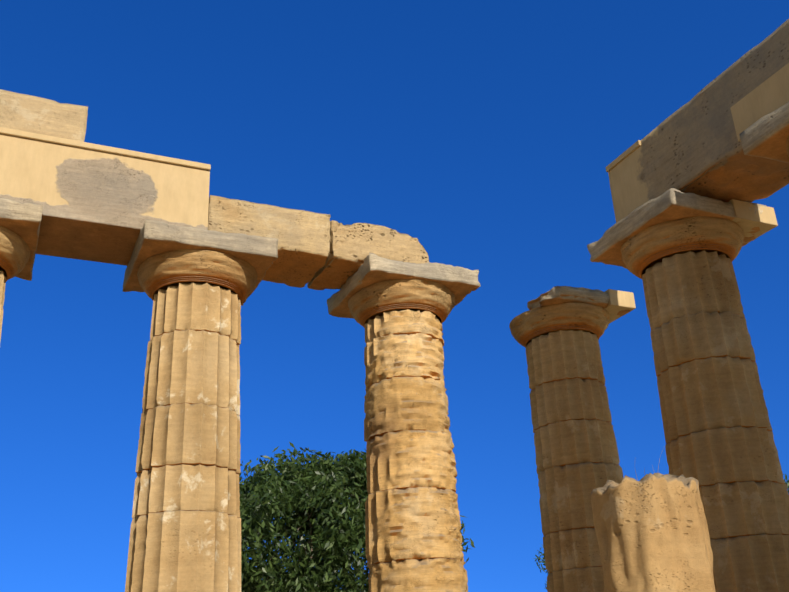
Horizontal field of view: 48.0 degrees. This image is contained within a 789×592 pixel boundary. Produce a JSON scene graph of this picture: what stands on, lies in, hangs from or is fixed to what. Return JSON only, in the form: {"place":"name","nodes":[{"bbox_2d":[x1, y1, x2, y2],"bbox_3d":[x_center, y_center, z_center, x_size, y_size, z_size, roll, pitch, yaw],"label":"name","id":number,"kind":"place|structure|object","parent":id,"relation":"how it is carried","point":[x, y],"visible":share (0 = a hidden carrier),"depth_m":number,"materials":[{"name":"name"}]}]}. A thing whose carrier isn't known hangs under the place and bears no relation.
{"place":"outdoors","nodes":[
{"label":"outdoors","id":0,"kind":"place"},
{"bbox_2d":[0,0,788,591],"label":"sky","id":1,"kind":"structure","parent":0,"point":[484,133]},
{"bbox_2d":[348,279,467,591],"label":"column","id":2,"kind":"structure","parent":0,"point":[413,539],"depth_m":19.18,"materials":[{"name":"stone"}]},
{"bbox_2d":[307,220,428,289],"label":"broken architrave block","id":3,"kind":"structure","parent":2,"relation":"on","point":[353,246],"depth_m":20.59,"materials":[{"name":"stone"}]},
{"bbox_2d":[327,253,480,318],"bbox_3d":[0.163,-0.071,21.384,2.796,0.450,2.798,7,-25,-23],"label":"column abacus","id":4,"kind":"object","parent":2,"relation":"on","point":[460,283],"depth_m":20.41,"materials":[{"name":"grey stone"}]},
{"bbox_2d":[509,286,630,591],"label":"corner column","id":5,"kind":"structure","parent":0,"point":[557,332],"depth_m":21.29,"materials":[{"name":"stone"}]},
{"bbox_2d":[604,289,635,322],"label":"column capital","id":6,"kind":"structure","parent":5,"relation":"on","point":[621,300],"depth_m":22.40,"materials":[{"name":"beige stone"}]},
{"bbox_2d":[621,216,788,591],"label":"column","id":7,"kind":"structure","parent":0,"point":[720,447],"depth_m":17.08,"materials":[{"name":"stone"}]},
{"bbox_2d":[587,188,765,268],"bbox_3d":[6.174,-1.310,19.229,2.800,0.450,2.800,7,-25,-23],"label":"column abacus","id":8,"kind":"object","parent":7,"relation":"on","point":[668,205],"depth_m":18.20,"materials":[{"name":"grey stone"}]},
{"bbox_2d":[608,19,788,222],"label":"architrave","id":9,"kind":"object","parent":7,"relation":"on","point":[693,145],"visible":0.56,"depth_m":17.72,"materials":[{"name":"grey stone"}]},
{"bbox_2d":[605,140,640,171],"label":"ledge molding","id":10,"kind":"structure","parent":9,"relation":"attached to","point":[623,155],"depth_m":19.78,"materials":[{"name":"beige stone"}]},
{"bbox_2d":[730,63,788,141],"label":"architrave beam","id":11,"kind":"structure","parent":9,"relation":"attached to","point":[768,95],"depth_m":15.83,"materials":[{"name":"beige stone"}]},
{"bbox_2d":[729,199,777,242],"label":"column capital","id":12,"kind":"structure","parent":7,"relation":"on","point":[767,217],"depth_m":18.42,"materials":[{"name":"beige stone"}]},
{"bbox_3d":[7.371,-3.978,-12.863,26.612,0.564,68.911,7,-25,-23],"label":"platform step","id":13,"kind":"object","parent":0,"visible":0},
{"bbox_2d":[0,226,30,340],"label":"column","id":14,"kind":"structure","parent":13,"relation":"on","point":[15,251],"depth_m":17.34,"materials":[{"name":"stone"}]},
{"bbox_2d":[0,197,42,280],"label":"column abacus","id":15,"kind":"object","parent":14,"relation":"on","point":[22,220],"depth_m":16.98,"materials":[{"name":"grey stone"}]},
{"bbox_2d":[0,134,209,265],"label":"architrave","id":16,"kind":"object","parent":14,"relation":"on","point":[98,206],"visible":0.65,"depth_m":18.31,"materials":[{"name":"stone"}]},
{"bbox_2d":[0,127,210,170],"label":"ledge molding","id":17,"kind":"structure","parent":16,"relation":"on","point":[94,147],"depth_m":18.53,"materials":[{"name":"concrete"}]},
{"bbox_2d":[125,249,256,591],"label":"column","id":18,"kind":"structure","parent":13,"relation":"on","point":[185,532],"depth_m":17.26,"materials":[{"name":"stone"}]},
{"bbox_2d":[123,219,277,305],"bbox_3d":[-4.312,-0.658,19.473,2.797,0.448,2.795,7,-25,-23],"label":"column abacus","id":19,"kind":"object","parent":18,"relation":"on","point":[259,254],"depth_m":18.45,"materials":[{"name":"grey stone"}]},
{"bbox_2d":[208,195,330,287],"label":"architrave block","id":20,"kind":"structure","parent":18,"relation":"on","point":[302,237],"depth_m":19.75,"materials":[{"name":"stone"}]},
{"bbox_2d":[591,473,715,591],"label":"broken column","id":21,"kind":"structure","parent":13,"relation":"on","point":[652,532],"depth_m":10.05,"materials":[{"name":"stone"}]},
{"bbox_2d":[739,101,788,163],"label":"stone block","id":22,"kind":"structure","parent":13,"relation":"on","point":[766,136],"depth_m":15.57,"materials":[{"name":"stone"}]},
{"bbox_3d":[-13.381,-2.866,16.059,10.330,1.820,1.880,7,-25,-23],"label":"architrave","id":23,"kind":"object","parent":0,"visible":0},
{"bbox_2d":[0,89,87,141],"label":"stone block","id":24,"kind":"structure","parent":23,"relation":"on","point":[32,114],"depth_m":18.53,"materials":[{"name":"stone"}]},
{"bbox_3d":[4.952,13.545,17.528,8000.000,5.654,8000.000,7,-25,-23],"label":"ground","id":25,"kind":"structure","parent":0,"visible":0},
{"bbox_2d":[239,442,474,591],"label":"eucalyptus tree","id":26,"kind":"object","parent":25,"relation":"on","point":[314,511],"visible":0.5,"depth_m":43.69,"materials":[{"name":"green plant"}]},
{"bbox_2d":[533,544,548,588],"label":"pine tree","id":27,"kind":"object","parent":25,"relation":"on","point":[542,561],"depth_m":56.08,"materials":[{"name":"green plant"}]},
{"bbox_2d":[783,474,788,493],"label":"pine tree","id":28,"kind":"object","parent":25,"relation":"on","point":[786,482],"visible":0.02,"depth_m":31.25,"materials":[{"name":"green plant"}]}
]}

